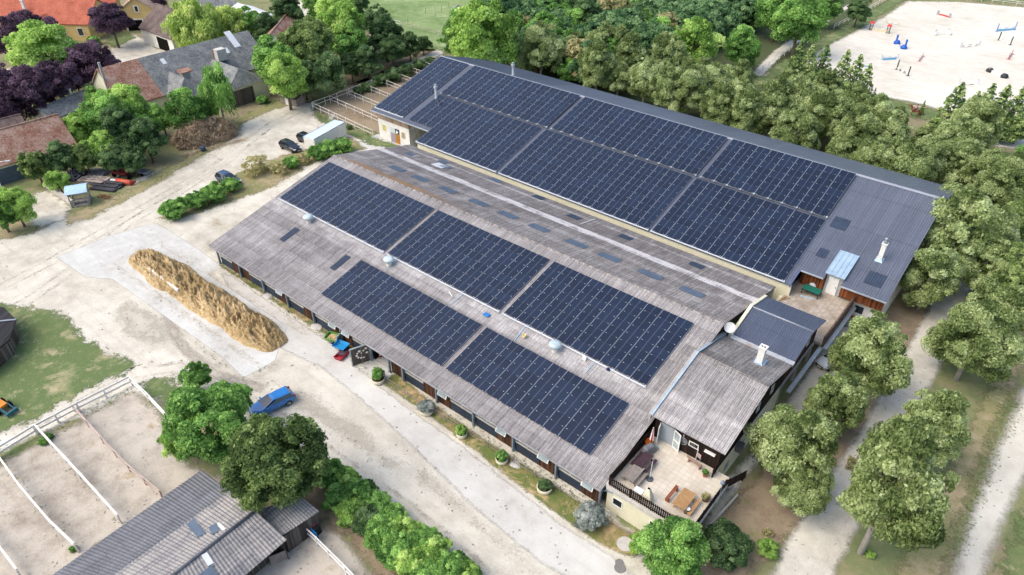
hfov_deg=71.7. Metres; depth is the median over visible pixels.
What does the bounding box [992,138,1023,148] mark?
riding track
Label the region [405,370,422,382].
window
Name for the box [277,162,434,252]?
solar array
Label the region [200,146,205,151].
blue barrel
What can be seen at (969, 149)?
lime tree
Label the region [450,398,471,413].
window
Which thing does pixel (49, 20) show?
plum tree
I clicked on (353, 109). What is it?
corral fence
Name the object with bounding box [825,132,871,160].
lime tree
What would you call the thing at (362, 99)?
corral fence
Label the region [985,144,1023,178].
lime tree
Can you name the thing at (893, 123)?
lime tree
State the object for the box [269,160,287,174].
shrub
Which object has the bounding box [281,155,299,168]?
shrub
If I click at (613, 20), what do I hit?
woodland tree
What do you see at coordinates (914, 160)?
lime tree
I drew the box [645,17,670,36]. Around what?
woodland tree
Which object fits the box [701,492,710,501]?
planter basket
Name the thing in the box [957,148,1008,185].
lime tree
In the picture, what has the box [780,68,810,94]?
lime tree
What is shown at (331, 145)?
shrub
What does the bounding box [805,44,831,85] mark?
pine tree
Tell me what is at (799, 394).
side yard
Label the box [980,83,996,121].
conifer tree
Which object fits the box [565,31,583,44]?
lime tree
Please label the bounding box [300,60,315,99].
broadleaf tree
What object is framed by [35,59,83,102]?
plum tree
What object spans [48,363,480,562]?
wheel rut
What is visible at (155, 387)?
grass
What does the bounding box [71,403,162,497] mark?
paddock fence
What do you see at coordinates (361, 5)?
broadleaf tree
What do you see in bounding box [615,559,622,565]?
manhole cover
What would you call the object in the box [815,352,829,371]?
parked car
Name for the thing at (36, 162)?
broadleaf tree
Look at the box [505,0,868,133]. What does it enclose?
wood floor
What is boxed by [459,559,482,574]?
shrub
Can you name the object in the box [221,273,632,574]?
drive
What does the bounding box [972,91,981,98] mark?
conifer tree
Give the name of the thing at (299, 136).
parked car
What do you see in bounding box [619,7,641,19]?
woodland tree
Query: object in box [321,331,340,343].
muck cart
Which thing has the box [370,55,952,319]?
riding hall
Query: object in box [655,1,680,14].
woodland tree
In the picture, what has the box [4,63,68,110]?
plum tree
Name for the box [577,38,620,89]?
lime tree
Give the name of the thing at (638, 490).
side table
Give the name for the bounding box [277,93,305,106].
lean to
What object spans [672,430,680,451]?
door
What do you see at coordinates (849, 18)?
arena rail
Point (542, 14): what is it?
woodland tree
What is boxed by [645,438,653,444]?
flower pot
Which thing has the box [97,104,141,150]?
broadleaf tree
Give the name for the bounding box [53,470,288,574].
paddock shed
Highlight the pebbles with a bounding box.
[0,116,570,574]
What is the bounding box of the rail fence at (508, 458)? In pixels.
[384,376,632,534]
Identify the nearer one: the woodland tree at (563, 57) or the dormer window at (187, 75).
the dormer window at (187, 75)
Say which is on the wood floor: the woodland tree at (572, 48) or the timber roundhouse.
the woodland tree at (572, 48)
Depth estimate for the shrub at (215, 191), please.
106.75 m
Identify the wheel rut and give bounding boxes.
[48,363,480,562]
[164,317,266,390]
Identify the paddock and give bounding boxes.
[0,391,372,574]
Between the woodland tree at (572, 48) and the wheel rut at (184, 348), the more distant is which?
the woodland tree at (572, 48)
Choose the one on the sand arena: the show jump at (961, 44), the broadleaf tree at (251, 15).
the show jump at (961, 44)
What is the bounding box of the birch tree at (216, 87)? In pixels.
[197,61,238,118]
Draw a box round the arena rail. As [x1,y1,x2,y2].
[834,0,882,25]
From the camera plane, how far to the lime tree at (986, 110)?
115.14 m
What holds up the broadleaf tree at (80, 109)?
on the ground at (974, 388)
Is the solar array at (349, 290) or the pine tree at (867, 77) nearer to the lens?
the solar array at (349, 290)
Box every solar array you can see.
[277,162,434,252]
[321,260,481,365]
[374,56,467,117]
[386,210,549,312]
[410,95,541,172]
[440,66,579,127]
[446,327,628,454]
[498,129,692,230]
[502,261,693,387]
[550,97,727,175]
[650,178,825,282]
[700,139,855,217]
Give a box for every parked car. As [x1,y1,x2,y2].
[214,169,241,182]
[249,386,295,414]
[278,138,301,152]
[296,131,307,141]
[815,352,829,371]
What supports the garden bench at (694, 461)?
on the office wing
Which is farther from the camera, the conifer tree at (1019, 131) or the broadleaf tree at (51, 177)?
the conifer tree at (1019, 131)
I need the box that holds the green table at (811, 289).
[801,284,822,298]
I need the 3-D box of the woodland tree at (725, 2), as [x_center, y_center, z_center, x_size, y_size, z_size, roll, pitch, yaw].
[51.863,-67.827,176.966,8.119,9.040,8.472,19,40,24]
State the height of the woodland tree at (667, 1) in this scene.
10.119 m
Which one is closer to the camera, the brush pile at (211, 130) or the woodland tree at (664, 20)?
the brush pile at (211, 130)
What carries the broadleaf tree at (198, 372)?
on the ground at (974, 388)
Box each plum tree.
[0,9,49,43]
[0,27,11,53]
[0,62,35,121]
[0,88,38,119]
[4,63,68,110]
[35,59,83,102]
[39,15,65,34]
[62,39,121,84]
[87,2,135,47]
[150,0,166,5]
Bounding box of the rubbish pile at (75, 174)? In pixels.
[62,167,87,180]
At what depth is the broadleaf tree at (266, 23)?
162.75 m
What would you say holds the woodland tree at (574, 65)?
on the wood floor
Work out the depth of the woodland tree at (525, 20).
158.77 m
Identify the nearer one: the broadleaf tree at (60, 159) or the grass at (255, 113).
the broadleaf tree at (60, 159)
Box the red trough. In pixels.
[333,348,348,360]
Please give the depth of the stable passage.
78.62 m
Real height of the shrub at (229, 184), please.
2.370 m
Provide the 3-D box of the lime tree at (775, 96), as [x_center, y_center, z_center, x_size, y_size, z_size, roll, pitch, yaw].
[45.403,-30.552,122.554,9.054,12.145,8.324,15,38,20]
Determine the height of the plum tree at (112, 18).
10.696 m
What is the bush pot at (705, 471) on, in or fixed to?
on the office wing
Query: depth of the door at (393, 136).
125.17 m
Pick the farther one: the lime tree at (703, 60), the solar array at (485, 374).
the lime tree at (703, 60)
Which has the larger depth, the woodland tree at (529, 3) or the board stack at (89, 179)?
the woodland tree at (529, 3)
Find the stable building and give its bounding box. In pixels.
[209,145,775,504]
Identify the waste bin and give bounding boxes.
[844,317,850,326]
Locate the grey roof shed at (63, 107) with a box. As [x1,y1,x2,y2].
[34,88,86,120]
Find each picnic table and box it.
[620,463,647,486]
[630,451,657,472]
[671,487,700,515]
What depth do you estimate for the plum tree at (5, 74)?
126.80 m
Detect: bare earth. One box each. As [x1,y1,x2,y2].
[304,484,397,574]
[314,65,427,133]
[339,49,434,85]
[698,250,956,574]
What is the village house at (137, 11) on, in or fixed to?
on the ground at (974, 388)
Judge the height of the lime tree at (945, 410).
10.018 m
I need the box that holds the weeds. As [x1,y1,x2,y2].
[4,115,1022,570]
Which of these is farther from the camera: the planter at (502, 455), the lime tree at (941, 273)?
the lime tree at (941, 273)
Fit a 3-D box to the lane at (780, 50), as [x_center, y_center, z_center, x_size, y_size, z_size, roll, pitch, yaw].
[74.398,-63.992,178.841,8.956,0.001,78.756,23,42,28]
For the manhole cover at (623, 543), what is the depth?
59.78 m
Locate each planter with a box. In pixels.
[371,367,384,384]
[416,399,434,415]
[455,424,467,438]
[494,449,508,465]
[537,478,552,494]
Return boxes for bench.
[665,485,678,502]
[687,454,701,469]
[909,105,921,115]
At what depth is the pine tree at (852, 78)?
133.25 m
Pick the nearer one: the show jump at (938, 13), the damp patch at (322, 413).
the damp patch at (322, 413)
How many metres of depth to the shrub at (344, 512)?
60.51 m
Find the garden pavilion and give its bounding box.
[64,183,91,207]
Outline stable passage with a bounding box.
[376,356,391,367]
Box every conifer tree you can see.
[926,82,966,127]
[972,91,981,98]
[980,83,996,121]
[995,84,1013,140]
[997,113,1016,136]
[1001,86,1023,142]
[1006,118,1023,143]
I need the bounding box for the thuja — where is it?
[918,100,925,114]
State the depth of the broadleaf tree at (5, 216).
98.53 m
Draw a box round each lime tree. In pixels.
[516,20,568,73]
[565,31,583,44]
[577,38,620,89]
[585,21,626,51]
[604,61,631,94]
[614,31,651,66]
[627,56,659,102]
[649,47,666,71]
[651,31,691,65]
[651,57,692,108]
[665,63,711,114]
[669,52,693,68]
[693,61,735,108]
[695,56,712,69]
[699,82,740,125]
[726,58,756,85]
[727,85,771,134]
[729,77,752,112]
[743,403,841,492]
[747,76,796,136]
[768,105,822,148]
[769,459,832,516]
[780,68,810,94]
[786,74,823,115]
[802,366,869,433]
[803,88,854,150]
[811,68,846,95]
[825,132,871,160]
[826,309,913,398]
[827,104,880,152]
[835,415,960,554]
[840,80,876,119]
[849,135,903,171]
[858,92,895,136]
[872,109,914,143]
[879,134,937,181]
[891,388,973,469]
[895,105,908,124]
[898,244,965,309]
[910,123,939,144]
[917,134,963,182]
[918,298,1023,383]
[920,180,1008,281]
[923,113,987,167]
[937,138,986,182]
[950,94,1007,148]
[955,237,1023,291]
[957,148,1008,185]
[959,164,1023,208]
[962,277,1023,335]
[977,151,1023,197]
[980,204,1020,246]
[981,241,1023,292]
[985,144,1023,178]
[1003,196,1023,250]
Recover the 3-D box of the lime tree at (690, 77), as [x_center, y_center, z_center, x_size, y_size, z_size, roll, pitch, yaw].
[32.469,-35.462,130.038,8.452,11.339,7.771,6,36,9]
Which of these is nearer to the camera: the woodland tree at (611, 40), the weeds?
the weeds
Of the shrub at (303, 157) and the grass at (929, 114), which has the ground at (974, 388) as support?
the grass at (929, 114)
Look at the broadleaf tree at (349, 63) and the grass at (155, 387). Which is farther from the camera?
the broadleaf tree at (349, 63)
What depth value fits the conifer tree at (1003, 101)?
122.42 m
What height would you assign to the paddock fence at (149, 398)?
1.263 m
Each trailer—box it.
[137,168,151,176]
[303,119,346,148]
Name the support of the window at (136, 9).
in the village house at (137, 11)
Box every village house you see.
[0,0,106,40]
[0,113,77,185]
[100,0,120,8]
[120,0,168,30]
[260,12,303,46]
[297,0,308,15]
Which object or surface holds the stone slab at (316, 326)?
on the drive
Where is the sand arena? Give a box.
[806,1,1023,115]
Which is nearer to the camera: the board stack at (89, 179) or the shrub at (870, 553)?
the shrub at (870, 553)
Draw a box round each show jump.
[868,21,891,33]
[880,54,899,60]
[893,34,907,49]
[895,60,911,75]
[931,28,951,35]
[936,10,951,17]
[957,40,981,48]
[957,79,980,85]
[986,68,1008,78]
[995,22,1017,31]
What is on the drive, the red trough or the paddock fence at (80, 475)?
the red trough
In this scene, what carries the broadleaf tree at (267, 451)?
on the ground at (974, 388)
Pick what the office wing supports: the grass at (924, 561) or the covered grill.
the covered grill
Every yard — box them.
[0,102,654,574]
[31,190,70,226]
[703,324,850,528]
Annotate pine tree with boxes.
[785,41,805,74]
[796,44,816,74]
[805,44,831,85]
[834,49,851,84]
[843,54,864,94]
[853,63,874,97]
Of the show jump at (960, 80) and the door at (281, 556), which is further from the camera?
the show jump at (960, 80)
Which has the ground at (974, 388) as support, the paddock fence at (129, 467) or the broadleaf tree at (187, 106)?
the broadleaf tree at (187, 106)
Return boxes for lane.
[317,50,442,127]
[753,4,848,75]
[773,281,970,574]
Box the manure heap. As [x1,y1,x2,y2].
[112,245,308,364]
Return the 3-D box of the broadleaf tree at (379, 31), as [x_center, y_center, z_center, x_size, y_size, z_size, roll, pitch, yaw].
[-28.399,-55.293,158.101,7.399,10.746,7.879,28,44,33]
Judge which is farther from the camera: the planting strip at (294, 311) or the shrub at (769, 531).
the planting strip at (294, 311)
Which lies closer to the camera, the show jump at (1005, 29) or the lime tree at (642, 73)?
the lime tree at (642, 73)
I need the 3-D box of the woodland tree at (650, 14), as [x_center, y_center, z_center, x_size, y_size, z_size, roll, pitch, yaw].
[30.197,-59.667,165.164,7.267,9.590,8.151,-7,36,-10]
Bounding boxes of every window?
[76,28,84,35]
[133,5,138,12]
[180,72,191,79]
[289,297,303,307]
[315,314,327,323]
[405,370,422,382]
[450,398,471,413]
[475,414,495,428]
[515,439,537,454]
[558,467,581,482]
[612,496,622,509]
[688,440,698,449]
[854,304,864,314]
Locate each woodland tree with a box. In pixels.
[484,0,523,13]
[501,24,519,57]
[505,4,534,16]
[514,14,531,31]
[516,20,555,71]
[518,7,554,21]
[523,0,552,13]
[523,0,554,9]
[524,10,562,34]
[545,2,566,15]
[546,0,571,8]
[550,7,570,19]
[553,28,584,62]
[557,34,576,63]
[558,15,575,36]
[562,7,587,26]
[565,37,587,84]
[567,38,615,87]
[568,0,591,9]
[573,0,602,21]
[575,18,609,37]
[579,16,592,23]
[592,9,629,28]
[597,0,631,10]
[601,36,617,61]
[604,17,629,31]
[613,15,652,49]
[618,0,649,20]
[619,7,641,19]
[633,30,659,55]
[637,0,666,12]
[642,10,653,22]
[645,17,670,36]
[647,9,673,21]
[650,15,679,30]
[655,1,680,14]
[657,10,683,29]
[665,0,685,5]
[671,4,711,25]
[673,1,694,12]
[685,0,698,4]
[693,0,724,21]
[710,3,742,37]
[712,19,723,35]
[713,0,737,9]
[731,0,758,23]
[738,5,760,28]
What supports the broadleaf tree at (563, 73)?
on the ground at (974, 388)
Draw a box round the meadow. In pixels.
[356,0,470,50]
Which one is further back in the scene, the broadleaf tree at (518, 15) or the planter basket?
the broadleaf tree at (518, 15)
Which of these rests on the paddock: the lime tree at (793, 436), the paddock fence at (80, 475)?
the paddock fence at (80, 475)
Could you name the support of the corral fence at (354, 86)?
on the ground at (974, 388)
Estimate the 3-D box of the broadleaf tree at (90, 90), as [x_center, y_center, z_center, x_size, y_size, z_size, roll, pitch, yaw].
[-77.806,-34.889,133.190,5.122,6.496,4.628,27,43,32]
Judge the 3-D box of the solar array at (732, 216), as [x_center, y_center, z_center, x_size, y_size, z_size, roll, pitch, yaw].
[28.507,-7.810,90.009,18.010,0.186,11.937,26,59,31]
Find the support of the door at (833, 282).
in the riding hall
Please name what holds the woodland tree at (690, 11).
on the wood floor
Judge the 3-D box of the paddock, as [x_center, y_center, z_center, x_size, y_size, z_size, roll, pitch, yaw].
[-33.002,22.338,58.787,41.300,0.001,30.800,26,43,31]
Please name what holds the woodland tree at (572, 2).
on the wood floor
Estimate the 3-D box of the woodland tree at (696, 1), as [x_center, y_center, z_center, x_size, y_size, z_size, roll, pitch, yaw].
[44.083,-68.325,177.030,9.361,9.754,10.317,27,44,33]
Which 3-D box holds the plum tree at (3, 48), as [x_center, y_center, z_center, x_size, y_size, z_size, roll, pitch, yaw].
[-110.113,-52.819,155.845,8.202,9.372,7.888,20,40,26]
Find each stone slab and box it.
[263,293,272,298]
[311,323,322,329]
[510,460,520,468]
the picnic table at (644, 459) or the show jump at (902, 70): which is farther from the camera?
the show jump at (902, 70)
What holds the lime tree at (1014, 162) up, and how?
on the ground at (974, 388)
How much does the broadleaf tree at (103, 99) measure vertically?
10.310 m
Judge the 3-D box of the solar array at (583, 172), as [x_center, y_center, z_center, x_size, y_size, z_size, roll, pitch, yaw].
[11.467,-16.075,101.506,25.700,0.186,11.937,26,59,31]
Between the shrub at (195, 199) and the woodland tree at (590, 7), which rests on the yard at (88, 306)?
the shrub at (195, 199)
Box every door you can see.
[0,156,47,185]
[146,33,153,45]
[269,550,287,564]
[349,344,370,366]
[390,132,395,142]
[396,134,400,144]
[656,422,661,443]
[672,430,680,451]
[825,276,839,295]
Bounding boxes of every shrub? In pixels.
[37,436,49,445]
[46,433,53,439]
[68,545,77,552]
[86,35,101,42]
[157,196,191,219]
[184,190,210,208]
[199,181,227,202]
[219,177,242,192]
[240,154,269,176]
[256,95,268,102]
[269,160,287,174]
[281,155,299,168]
[295,152,310,163]
[306,143,330,160]
[317,457,345,487]
[321,481,353,512]
[322,139,343,156]
[329,465,361,484]
[333,137,352,153]
[334,494,367,527]
[344,477,378,500]
[351,501,385,536]
[352,86,363,94]
[360,81,374,91]
[360,488,391,509]
[363,514,393,551]
[372,72,389,85]
[373,527,413,571]
[377,500,408,519]
[384,67,402,80]
[390,515,421,536]
[391,546,426,574]
[398,63,413,75]
[403,523,442,546]
[407,556,445,574]
[412,59,425,69]
[421,534,452,562]
[424,56,434,64]
[435,550,469,570]
[442,564,463,574]
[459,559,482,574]
[573,500,608,531]
[628,530,648,555]
[703,517,755,571]
[757,537,778,559]
[763,527,773,536]
[845,455,858,470]
[865,549,876,558]
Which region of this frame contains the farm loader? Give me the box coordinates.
[0,397,18,417]
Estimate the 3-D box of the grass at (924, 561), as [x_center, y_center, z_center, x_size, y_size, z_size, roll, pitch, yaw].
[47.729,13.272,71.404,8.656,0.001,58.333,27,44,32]
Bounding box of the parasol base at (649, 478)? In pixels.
[646,461,652,481]
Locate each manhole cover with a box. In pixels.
[614,563,624,572]
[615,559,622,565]
[617,536,631,550]
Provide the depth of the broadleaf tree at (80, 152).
112.36 m
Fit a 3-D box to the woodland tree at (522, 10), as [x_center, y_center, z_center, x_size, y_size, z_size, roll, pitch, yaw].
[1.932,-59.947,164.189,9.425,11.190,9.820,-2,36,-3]
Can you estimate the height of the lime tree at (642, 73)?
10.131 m
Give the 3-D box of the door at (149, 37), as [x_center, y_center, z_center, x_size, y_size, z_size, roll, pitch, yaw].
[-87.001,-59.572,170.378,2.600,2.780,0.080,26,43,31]
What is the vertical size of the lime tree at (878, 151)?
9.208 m
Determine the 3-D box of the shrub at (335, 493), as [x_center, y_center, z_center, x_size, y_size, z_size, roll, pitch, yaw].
[-15.049,18.578,62.592,3.289,2.092,3.186,14,38,18]
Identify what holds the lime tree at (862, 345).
on the ground at (974, 388)
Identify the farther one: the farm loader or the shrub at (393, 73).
the shrub at (393, 73)
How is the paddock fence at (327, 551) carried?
on the paddock
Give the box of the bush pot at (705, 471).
[702,468,708,476]
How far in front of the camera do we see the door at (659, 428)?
64.32 m
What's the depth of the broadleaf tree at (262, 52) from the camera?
137.50 m
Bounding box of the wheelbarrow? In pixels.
[330,339,349,350]
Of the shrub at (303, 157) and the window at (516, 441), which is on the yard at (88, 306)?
the shrub at (303, 157)
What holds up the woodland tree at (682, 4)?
on the wood floor
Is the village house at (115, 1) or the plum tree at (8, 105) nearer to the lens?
the plum tree at (8, 105)
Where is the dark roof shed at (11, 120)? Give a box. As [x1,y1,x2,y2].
[0,113,24,127]
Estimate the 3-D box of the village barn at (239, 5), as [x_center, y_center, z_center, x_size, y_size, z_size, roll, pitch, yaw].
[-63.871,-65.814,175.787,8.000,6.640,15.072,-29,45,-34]
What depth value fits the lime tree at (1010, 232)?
89.01 m
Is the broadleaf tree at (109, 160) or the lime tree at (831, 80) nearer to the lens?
the broadleaf tree at (109, 160)
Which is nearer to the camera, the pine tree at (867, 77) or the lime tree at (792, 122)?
the lime tree at (792, 122)
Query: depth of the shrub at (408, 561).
56.26 m
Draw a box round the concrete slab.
[57,223,286,375]
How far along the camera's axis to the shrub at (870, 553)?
58.55 m
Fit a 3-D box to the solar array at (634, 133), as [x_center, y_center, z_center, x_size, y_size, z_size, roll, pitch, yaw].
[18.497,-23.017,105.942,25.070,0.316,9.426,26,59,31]
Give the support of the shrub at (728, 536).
on the bare earth at (755, 510)
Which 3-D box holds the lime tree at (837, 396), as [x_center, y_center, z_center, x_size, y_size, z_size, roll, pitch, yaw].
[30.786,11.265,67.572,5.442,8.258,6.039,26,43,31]
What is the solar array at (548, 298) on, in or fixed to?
on the stable building
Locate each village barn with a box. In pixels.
[138,3,180,50]
[181,0,236,8]
[231,2,272,41]
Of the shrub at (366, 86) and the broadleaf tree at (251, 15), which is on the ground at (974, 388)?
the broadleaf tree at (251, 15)
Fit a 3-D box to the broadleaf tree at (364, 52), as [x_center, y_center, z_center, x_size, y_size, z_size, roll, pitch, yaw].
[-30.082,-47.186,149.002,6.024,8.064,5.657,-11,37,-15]
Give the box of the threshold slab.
[361,359,391,384]
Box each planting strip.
[220,264,353,348]
[385,374,635,555]
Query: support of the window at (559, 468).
in the stable building
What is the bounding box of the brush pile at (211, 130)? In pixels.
[168,114,246,156]
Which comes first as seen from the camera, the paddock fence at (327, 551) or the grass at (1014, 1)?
the paddock fence at (327, 551)
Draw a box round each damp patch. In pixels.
[116,303,163,342]
[296,392,399,465]
[417,470,489,535]
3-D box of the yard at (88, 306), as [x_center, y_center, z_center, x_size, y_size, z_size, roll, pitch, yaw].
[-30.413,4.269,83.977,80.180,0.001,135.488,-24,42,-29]
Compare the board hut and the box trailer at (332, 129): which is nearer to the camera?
the board hut
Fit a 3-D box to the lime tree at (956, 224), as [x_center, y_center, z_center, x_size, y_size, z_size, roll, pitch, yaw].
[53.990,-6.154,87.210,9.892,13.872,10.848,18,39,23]
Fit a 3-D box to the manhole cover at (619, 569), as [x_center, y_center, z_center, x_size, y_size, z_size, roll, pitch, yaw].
[8.812,22.930,57.965,0.920,0.090,0.920,26,43,31]
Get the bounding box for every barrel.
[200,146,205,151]
[312,523,321,534]
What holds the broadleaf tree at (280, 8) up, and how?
on the ground at (974, 388)
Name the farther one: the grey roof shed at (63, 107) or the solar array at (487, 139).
the grey roof shed at (63, 107)
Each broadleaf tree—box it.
[0,186,37,226]
[0,198,20,232]
[1,19,80,97]
[16,150,52,183]
[42,170,71,192]
[45,140,77,172]
[61,112,93,142]
[68,141,97,172]
[74,101,93,113]
[78,89,132,132]
[79,129,124,156]
[83,85,104,102]
[90,83,151,114]
[93,141,126,177]
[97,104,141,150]
[120,149,146,176]
[121,117,168,162]
[130,106,157,130]
[150,102,175,135]
[156,425,201,458]
[160,382,246,465]
[162,86,212,128]
[177,360,211,391]
[203,107,218,115]
[209,379,253,414]
[219,412,331,512]
[232,5,259,35]
[251,33,295,86]
[252,12,278,40]
[259,51,308,109]
[268,0,304,20]
[276,14,337,81]
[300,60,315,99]
[301,0,316,17]
[310,51,346,99]
[314,0,368,50]
[333,20,365,57]
[340,51,362,82]
[353,0,369,13]
[354,44,383,80]
[362,3,390,29]
[366,13,403,61]
[375,31,405,66]
[402,31,421,61]
[416,36,433,54]
[436,7,461,54]
[444,0,518,64]
[509,9,525,37]
[556,57,575,81]
[632,515,712,574]
[670,15,725,63]
[723,23,761,66]
[754,0,784,41]
[769,0,829,57]
[805,0,844,20]
[847,0,872,26]
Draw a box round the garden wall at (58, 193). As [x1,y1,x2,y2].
[43,182,73,205]
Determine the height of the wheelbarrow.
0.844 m
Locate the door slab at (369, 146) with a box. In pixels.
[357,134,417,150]
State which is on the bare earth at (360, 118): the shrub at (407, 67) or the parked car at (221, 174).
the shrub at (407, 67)
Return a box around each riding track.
[953,389,1023,574]
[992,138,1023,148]
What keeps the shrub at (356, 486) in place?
on the bare earth at (314, 499)
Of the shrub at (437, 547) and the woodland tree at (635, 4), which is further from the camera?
the woodland tree at (635, 4)
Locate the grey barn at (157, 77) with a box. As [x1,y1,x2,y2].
[91,30,269,110]
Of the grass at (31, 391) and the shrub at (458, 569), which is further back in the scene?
the grass at (31, 391)
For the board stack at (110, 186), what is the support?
on the ground at (974, 388)
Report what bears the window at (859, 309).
in the riding hall
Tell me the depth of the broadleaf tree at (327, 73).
137.22 m
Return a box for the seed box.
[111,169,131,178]
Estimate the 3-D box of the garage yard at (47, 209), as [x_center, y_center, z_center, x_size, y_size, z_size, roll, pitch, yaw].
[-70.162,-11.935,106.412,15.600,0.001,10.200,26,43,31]
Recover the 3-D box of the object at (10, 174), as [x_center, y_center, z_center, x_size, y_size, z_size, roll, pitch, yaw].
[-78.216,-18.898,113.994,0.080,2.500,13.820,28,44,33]
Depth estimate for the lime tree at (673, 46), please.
140.91 m
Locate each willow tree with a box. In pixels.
[160,0,224,47]
[214,4,247,35]
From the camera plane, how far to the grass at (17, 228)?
101.18 m
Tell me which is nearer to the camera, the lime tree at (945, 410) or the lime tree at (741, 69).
the lime tree at (945, 410)
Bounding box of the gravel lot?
[110,34,163,63]
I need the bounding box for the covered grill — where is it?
[641,442,658,453]
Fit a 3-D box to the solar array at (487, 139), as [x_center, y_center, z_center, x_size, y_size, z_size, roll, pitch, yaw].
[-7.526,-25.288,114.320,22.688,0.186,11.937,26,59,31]
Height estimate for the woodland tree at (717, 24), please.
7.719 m
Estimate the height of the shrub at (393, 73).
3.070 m
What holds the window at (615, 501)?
in the office wing
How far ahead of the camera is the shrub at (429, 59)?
157.92 m
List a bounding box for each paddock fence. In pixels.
[0,376,132,456]
[0,457,79,552]
[0,546,20,574]
[33,424,121,523]
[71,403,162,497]
[128,376,169,421]
[306,528,353,574]
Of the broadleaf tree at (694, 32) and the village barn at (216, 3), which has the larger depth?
the village barn at (216, 3)
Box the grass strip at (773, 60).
[756,45,792,74]
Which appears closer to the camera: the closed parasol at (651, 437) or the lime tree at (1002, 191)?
the closed parasol at (651, 437)
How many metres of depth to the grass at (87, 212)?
110.45 m
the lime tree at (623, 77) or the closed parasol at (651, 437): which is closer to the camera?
the closed parasol at (651, 437)
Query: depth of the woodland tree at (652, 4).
168.10 m
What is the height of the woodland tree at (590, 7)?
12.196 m
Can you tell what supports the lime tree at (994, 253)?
on the ground at (974, 388)
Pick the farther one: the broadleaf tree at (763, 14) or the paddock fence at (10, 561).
the broadleaf tree at (763, 14)
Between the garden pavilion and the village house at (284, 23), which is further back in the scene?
the village house at (284, 23)
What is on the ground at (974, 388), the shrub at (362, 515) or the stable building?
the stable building
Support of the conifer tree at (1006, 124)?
on the ground at (974, 388)
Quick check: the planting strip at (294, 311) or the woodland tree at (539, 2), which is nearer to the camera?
the planting strip at (294, 311)
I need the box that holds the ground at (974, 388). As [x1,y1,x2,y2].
[0,0,1023,574]
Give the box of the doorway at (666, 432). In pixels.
[659,422,674,445]
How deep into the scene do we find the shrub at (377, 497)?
61.65 m
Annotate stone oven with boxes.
[642,487,653,503]
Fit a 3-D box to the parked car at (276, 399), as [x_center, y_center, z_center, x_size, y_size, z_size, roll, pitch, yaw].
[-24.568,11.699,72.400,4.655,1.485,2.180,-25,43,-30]
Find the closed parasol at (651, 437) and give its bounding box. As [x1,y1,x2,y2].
[649,427,653,440]
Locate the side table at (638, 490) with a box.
[632,486,644,498]
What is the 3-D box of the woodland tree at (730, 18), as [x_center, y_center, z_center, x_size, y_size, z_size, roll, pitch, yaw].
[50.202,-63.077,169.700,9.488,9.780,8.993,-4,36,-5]
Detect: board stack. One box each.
[77,174,111,184]
[87,167,110,175]
[89,180,124,191]
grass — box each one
[0,218,37,238]
[0,302,140,431]
[66,142,223,226]
[103,33,135,47]
[138,377,180,404]
[158,137,367,220]
[231,97,313,123]
[317,115,398,147]
[753,0,903,86]
[889,99,943,119]
[893,332,1023,574]
[984,0,1023,3]
[994,506,1023,574]
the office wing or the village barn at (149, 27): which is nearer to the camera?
the office wing
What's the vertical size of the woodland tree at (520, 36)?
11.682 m
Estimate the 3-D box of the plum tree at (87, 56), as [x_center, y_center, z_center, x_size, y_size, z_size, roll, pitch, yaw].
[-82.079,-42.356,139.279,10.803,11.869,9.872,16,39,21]
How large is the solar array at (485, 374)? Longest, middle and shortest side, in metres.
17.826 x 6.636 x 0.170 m
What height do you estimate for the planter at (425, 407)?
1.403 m
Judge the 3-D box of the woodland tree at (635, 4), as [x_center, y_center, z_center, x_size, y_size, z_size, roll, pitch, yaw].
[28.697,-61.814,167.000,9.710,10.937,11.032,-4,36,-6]
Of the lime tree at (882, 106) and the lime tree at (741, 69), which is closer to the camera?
the lime tree at (882, 106)
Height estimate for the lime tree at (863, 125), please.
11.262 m
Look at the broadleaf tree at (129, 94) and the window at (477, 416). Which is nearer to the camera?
the window at (477, 416)
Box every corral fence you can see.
[312,53,442,105]
[312,103,373,137]
[329,95,377,120]
[346,90,377,105]
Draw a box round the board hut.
[258,497,320,564]
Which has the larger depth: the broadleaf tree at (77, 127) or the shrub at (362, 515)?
the broadleaf tree at (77, 127)
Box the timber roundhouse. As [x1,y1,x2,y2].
[0,307,19,366]
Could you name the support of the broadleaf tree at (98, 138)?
on the ground at (974, 388)
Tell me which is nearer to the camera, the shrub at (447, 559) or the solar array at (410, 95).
the shrub at (447, 559)
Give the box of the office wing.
[605,276,855,540]
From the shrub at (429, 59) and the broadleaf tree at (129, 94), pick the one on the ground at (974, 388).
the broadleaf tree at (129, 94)
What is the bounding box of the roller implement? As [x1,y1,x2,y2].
[115,178,135,184]
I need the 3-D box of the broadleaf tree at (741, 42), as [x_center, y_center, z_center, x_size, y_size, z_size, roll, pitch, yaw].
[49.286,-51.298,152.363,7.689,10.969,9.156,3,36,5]
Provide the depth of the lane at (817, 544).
62.75 m
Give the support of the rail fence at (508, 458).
on the planting strip at (609, 535)
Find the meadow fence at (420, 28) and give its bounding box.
[400,21,438,33]

